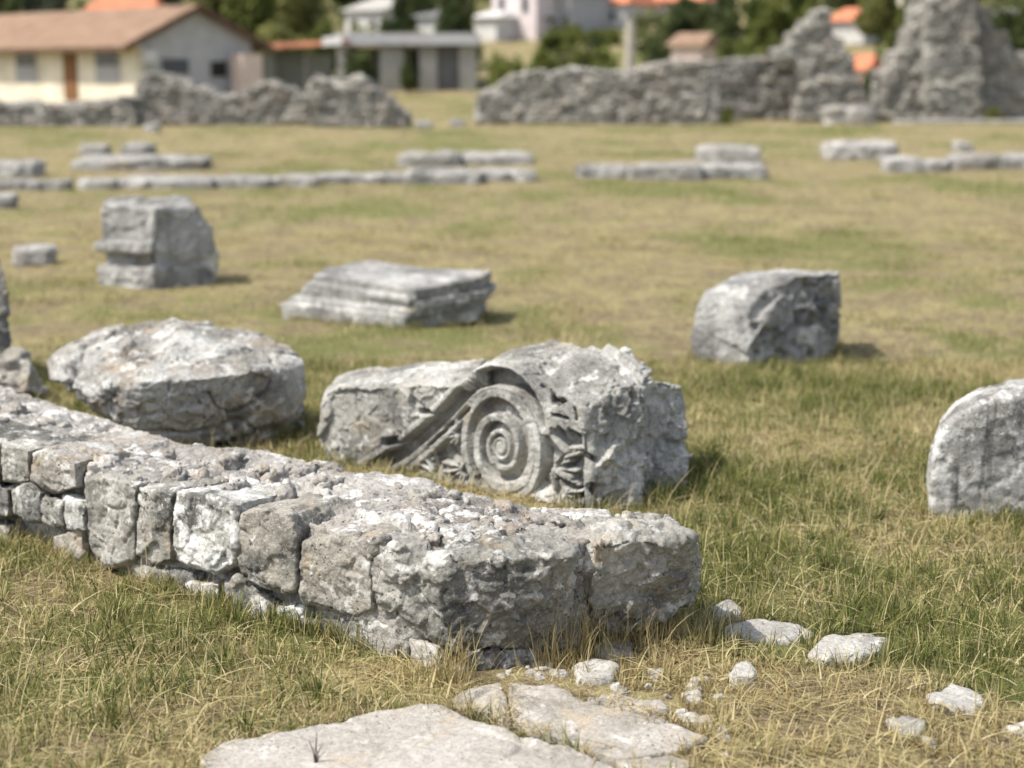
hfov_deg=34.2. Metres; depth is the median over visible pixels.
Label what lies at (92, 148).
stone slab
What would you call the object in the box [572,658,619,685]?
flat stone
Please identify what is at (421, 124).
fallen stone
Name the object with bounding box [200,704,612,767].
paving slab
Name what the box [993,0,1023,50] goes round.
tree
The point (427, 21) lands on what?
white house
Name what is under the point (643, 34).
hillside scrub
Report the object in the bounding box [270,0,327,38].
tree
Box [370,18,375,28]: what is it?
window
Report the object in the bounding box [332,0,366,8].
tree
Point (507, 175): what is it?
kerb stone
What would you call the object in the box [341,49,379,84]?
bush
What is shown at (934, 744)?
broken stone
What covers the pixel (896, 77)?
ruined wall
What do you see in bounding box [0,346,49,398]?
rubble stone
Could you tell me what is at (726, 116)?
bush
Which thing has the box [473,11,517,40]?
white annex
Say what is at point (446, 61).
concrete building
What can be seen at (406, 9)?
tree
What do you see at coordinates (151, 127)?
fallen stone
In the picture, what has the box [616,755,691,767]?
paving slab
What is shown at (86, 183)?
kerb stone
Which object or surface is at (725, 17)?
tree
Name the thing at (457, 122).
fallen stone
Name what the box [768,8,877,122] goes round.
ruined wall
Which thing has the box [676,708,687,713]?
rubble chip
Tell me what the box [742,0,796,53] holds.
tree
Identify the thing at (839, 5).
tree
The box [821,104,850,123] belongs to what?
tumbled stone
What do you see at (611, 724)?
paving slab
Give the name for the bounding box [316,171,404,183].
kerb stone
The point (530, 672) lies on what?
rubble chip
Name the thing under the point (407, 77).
tree
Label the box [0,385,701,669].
stone wall
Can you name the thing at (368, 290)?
moulded slab
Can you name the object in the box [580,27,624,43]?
bush
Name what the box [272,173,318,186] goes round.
kerb stone
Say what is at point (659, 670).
rubble chip
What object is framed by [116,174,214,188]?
kerb stone
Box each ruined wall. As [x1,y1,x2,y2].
[0,95,140,126]
[132,72,310,125]
[306,73,411,127]
[474,58,721,124]
[708,55,792,119]
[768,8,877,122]
[870,0,1023,121]
[915,0,984,119]
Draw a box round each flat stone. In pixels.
[0,159,45,176]
[0,192,18,208]
[11,244,57,265]
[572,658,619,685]
[574,163,627,178]
[626,160,703,180]
[694,144,761,162]
[701,162,768,178]
[708,599,742,623]
[720,619,815,644]
[808,633,889,667]
[820,139,898,159]
[925,683,987,717]
[1003,721,1023,738]
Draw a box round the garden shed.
[252,35,350,91]
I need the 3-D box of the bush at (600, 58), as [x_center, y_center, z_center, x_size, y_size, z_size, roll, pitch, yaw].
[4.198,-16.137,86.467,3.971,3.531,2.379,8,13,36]
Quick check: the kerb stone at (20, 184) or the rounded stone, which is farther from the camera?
the kerb stone at (20, 184)
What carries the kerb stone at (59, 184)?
on the ground at (394, 344)
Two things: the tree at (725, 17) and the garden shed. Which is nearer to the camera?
the garden shed
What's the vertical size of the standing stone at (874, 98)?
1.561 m
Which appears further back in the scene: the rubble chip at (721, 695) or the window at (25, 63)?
the window at (25, 63)
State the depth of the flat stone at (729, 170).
25.35 m
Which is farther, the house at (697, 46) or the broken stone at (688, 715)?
the house at (697, 46)
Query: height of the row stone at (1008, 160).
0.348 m
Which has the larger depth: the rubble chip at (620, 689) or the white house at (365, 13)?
the white house at (365, 13)
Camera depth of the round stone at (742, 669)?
4.43 m
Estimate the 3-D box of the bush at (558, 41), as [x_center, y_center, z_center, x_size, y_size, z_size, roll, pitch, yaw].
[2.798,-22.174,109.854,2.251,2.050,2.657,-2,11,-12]
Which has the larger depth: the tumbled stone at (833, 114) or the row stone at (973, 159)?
the tumbled stone at (833, 114)
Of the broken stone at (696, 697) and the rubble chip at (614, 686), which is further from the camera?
the rubble chip at (614, 686)
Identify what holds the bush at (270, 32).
on the ground at (394, 344)
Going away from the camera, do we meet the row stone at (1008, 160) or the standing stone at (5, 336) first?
the standing stone at (5, 336)
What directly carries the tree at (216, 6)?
on the ground at (394, 344)
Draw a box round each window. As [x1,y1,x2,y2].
[15,53,37,82]
[94,51,120,82]
[161,59,188,73]
[211,61,226,76]
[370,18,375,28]
[498,0,504,10]
[521,0,527,12]
[610,11,615,20]
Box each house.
[0,4,273,103]
[83,0,165,9]
[340,0,394,32]
[411,10,439,46]
[492,0,555,39]
[556,0,610,32]
[610,0,664,28]
[657,0,737,14]
[665,32,725,61]
[831,8,882,43]
[853,54,882,84]
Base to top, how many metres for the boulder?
0.537 m
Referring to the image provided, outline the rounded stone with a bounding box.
[926,379,1023,518]
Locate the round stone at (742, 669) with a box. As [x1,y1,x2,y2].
[728,661,757,687]
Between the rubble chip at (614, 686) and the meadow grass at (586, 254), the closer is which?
the rubble chip at (614, 686)
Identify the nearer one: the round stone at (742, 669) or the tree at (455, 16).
the round stone at (742, 669)
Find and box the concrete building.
[334,33,479,90]
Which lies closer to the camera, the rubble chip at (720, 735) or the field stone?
the rubble chip at (720, 735)
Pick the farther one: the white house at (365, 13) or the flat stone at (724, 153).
the white house at (365, 13)
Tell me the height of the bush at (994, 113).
0.603 m
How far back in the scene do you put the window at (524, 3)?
122.46 m
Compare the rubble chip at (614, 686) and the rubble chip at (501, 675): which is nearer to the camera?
the rubble chip at (614, 686)
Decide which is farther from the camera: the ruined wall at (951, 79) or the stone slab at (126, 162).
the ruined wall at (951, 79)
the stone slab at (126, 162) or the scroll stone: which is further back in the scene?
the stone slab at (126, 162)
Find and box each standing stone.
[0,258,10,353]
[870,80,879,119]
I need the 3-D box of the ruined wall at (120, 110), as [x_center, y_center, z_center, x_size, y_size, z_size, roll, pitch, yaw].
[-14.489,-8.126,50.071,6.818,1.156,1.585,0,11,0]
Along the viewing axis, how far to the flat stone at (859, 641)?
4.62 m
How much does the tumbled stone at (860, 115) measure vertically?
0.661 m
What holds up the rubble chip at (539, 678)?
on the ground at (394, 344)
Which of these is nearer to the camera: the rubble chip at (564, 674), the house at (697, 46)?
the rubble chip at (564, 674)
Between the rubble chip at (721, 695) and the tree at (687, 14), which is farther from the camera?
the tree at (687, 14)
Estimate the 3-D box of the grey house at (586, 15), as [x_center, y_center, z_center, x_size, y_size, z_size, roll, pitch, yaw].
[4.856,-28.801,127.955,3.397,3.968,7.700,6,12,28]
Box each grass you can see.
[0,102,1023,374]
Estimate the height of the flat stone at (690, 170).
0.355 m
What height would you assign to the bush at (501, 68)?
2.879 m
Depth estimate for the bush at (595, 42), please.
101.66 m
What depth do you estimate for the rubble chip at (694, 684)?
4.38 m
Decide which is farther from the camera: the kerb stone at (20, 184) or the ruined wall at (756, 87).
the ruined wall at (756, 87)
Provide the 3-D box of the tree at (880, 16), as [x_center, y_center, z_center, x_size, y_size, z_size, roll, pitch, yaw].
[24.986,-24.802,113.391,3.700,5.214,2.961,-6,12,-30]
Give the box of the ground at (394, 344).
[0,0,1023,767]
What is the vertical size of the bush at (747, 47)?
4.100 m
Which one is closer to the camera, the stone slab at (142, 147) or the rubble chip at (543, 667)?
the rubble chip at (543, 667)
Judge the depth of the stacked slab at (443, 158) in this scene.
28.19 m
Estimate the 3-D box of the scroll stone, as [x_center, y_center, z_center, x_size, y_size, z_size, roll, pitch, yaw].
[-0.141,0.116,6.740,1.779,0.628,0.909,4,11,20]
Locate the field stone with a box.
[951,141,972,151]
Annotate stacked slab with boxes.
[397,149,462,166]
[461,150,534,165]
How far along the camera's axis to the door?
83.01 m
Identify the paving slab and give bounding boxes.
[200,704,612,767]
[452,683,510,727]
[508,683,707,766]
[587,693,668,719]
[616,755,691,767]
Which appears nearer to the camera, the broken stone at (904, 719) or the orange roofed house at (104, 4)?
the broken stone at (904, 719)
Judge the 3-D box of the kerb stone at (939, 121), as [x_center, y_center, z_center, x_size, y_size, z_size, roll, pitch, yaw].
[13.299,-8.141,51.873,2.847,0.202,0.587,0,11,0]
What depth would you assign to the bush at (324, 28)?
101.47 m
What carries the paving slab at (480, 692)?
on the ground at (394, 344)
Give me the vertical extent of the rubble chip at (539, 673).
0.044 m
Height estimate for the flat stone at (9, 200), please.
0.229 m
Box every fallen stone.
[143,123,160,131]
[415,120,432,128]
[450,118,464,126]
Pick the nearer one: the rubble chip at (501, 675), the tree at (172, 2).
the rubble chip at (501, 675)
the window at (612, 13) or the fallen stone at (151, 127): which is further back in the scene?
the window at (612, 13)
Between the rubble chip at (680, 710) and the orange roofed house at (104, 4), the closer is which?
the rubble chip at (680, 710)
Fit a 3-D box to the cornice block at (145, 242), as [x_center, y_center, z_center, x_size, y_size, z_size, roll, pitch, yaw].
[-2.697,-1.053,12.706,0.949,0.733,0.802,0,11,0]
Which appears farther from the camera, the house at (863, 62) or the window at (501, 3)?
the window at (501, 3)
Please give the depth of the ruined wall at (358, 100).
48.85 m
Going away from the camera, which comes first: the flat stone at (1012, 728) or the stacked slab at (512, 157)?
the flat stone at (1012, 728)
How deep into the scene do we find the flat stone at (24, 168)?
25.86 m
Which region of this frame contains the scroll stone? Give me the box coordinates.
[316,339,692,510]
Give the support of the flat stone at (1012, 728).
on the ground at (394, 344)
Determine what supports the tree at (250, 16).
on the ground at (394, 344)
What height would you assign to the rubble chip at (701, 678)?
0.046 m
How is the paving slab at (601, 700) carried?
on the ground at (394, 344)
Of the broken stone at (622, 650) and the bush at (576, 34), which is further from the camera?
the bush at (576, 34)
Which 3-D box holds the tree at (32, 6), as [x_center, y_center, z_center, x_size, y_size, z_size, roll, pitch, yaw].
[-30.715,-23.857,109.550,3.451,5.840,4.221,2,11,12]
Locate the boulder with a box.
[46,318,306,446]
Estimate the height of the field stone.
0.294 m
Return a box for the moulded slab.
[278,259,495,328]
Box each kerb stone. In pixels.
[0,178,45,190]
[41,179,73,189]
[78,177,117,189]
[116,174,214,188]
[211,174,272,187]
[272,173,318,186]
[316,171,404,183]
[403,167,482,184]
[479,168,536,181]
[892,120,984,123]
[984,119,1023,123]
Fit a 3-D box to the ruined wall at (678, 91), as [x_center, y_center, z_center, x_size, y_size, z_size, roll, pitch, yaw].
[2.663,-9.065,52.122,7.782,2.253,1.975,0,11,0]
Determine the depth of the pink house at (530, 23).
122.93 m
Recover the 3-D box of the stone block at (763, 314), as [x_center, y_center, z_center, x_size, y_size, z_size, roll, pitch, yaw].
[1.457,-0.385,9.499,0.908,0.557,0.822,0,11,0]
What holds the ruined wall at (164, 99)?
on the ground at (394, 344)
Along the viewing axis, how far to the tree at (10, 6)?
106.99 m
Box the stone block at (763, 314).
[691,268,841,366]
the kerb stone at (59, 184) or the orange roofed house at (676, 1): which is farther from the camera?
the orange roofed house at (676, 1)
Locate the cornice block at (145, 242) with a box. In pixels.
[94,195,219,289]
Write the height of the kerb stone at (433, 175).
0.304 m
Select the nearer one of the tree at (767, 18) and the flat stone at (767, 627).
the flat stone at (767, 627)
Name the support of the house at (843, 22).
on the ground at (394, 344)
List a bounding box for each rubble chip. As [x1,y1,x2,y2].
[496,673,506,677]
[525,669,536,675]
[531,660,551,669]
[534,671,545,675]
[534,675,546,680]
[549,668,569,676]
[610,682,620,690]
[617,686,627,694]
[644,668,661,677]
[650,672,660,679]
[663,693,671,699]
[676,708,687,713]
[686,685,703,692]
[687,680,697,687]
[697,676,708,683]
[712,693,723,700]
[714,733,727,740]
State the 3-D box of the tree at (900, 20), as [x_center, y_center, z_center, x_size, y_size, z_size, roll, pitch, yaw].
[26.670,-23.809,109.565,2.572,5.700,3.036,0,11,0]
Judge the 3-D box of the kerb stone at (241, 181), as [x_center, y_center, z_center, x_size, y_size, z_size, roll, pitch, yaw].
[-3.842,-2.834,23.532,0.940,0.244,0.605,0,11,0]
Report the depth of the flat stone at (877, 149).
30.67 m
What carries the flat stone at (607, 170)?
on the ground at (394, 344)
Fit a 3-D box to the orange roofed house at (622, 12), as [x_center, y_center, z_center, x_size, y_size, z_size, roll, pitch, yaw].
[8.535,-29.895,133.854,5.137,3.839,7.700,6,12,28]
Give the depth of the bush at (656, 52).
90.64 m
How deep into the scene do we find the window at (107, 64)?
80.39 m
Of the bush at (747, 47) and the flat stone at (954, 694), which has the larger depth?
the bush at (747, 47)
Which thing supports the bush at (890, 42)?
on the ground at (394, 344)
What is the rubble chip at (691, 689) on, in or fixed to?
on the ground at (394, 344)
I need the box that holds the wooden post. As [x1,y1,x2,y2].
[624,20,635,68]
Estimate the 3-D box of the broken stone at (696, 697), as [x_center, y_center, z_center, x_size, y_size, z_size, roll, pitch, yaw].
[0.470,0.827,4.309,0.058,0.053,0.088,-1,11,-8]
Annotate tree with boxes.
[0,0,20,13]
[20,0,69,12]
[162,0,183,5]
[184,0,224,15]
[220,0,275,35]
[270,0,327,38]
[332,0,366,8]
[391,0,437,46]
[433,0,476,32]
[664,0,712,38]
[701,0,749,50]
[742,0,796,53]
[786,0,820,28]
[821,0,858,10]
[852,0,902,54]
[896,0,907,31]
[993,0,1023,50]
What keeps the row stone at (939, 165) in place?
on the ground at (394, 344)
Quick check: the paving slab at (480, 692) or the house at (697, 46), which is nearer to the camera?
the paving slab at (480, 692)
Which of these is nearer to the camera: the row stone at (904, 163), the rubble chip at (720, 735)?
the rubble chip at (720, 735)
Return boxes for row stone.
[880,155,925,171]
[924,158,952,171]
[946,150,999,169]
[997,152,1023,168]
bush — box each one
[252,20,312,53]
[302,13,338,74]
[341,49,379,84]
[379,15,409,46]
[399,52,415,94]
[476,42,483,59]
[487,51,523,87]
[522,46,569,70]
[537,32,573,55]
[547,23,585,47]
[567,41,623,69]
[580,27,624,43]
[585,35,609,51]
[642,41,670,64]
[657,20,705,43]
[715,30,764,60]
[720,104,733,124]
[766,29,791,55]
[861,66,876,101]
[882,26,899,62]
[983,107,1002,119]
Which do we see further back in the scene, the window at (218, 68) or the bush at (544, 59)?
the bush at (544, 59)
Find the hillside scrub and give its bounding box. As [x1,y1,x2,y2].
[20,0,1020,67]
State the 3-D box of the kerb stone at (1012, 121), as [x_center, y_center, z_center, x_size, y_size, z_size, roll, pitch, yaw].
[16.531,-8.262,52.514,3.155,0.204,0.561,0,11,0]
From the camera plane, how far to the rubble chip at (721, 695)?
4.31 m
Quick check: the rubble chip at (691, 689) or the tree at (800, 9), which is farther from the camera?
the tree at (800, 9)
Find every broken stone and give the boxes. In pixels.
[594,638,634,661]
[675,712,716,726]
[682,689,702,705]
[885,716,926,742]
[918,736,937,750]
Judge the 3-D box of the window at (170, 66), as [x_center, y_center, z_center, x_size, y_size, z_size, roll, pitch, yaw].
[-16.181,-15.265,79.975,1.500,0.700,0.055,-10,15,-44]
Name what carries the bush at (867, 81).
on the ground at (394, 344)
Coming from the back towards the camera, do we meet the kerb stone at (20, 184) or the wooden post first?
the wooden post
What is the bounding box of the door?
[62,53,78,99]
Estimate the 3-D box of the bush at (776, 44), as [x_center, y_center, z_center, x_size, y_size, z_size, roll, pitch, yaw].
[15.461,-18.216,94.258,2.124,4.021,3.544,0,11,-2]
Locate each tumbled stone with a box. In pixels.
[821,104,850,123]
[846,106,875,125]
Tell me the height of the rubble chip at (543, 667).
0.047 m
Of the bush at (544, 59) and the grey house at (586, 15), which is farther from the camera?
the grey house at (586, 15)
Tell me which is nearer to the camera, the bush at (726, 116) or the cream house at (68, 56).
the bush at (726, 116)
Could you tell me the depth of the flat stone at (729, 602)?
5.00 m
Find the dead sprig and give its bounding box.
[309,733,325,762]
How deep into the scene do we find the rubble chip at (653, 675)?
4.45 m
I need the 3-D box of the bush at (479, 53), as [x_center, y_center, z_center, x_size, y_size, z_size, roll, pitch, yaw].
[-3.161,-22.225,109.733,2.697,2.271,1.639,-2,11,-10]
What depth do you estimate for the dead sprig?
3.84 m
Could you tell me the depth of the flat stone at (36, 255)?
13.94 m
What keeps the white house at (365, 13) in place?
on the ground at (394, 344)
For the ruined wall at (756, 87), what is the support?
on the ground at (394, 344)
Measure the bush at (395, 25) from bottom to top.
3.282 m
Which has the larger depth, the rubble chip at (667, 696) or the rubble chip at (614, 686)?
the rubble chip at (614, 686)
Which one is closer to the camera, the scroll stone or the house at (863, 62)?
the scroll stone
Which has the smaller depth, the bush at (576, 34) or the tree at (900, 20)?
the tree at (900, 20)
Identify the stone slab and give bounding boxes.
[71,153,212,170]
[78,143,111,154]
[120,141,155,154]

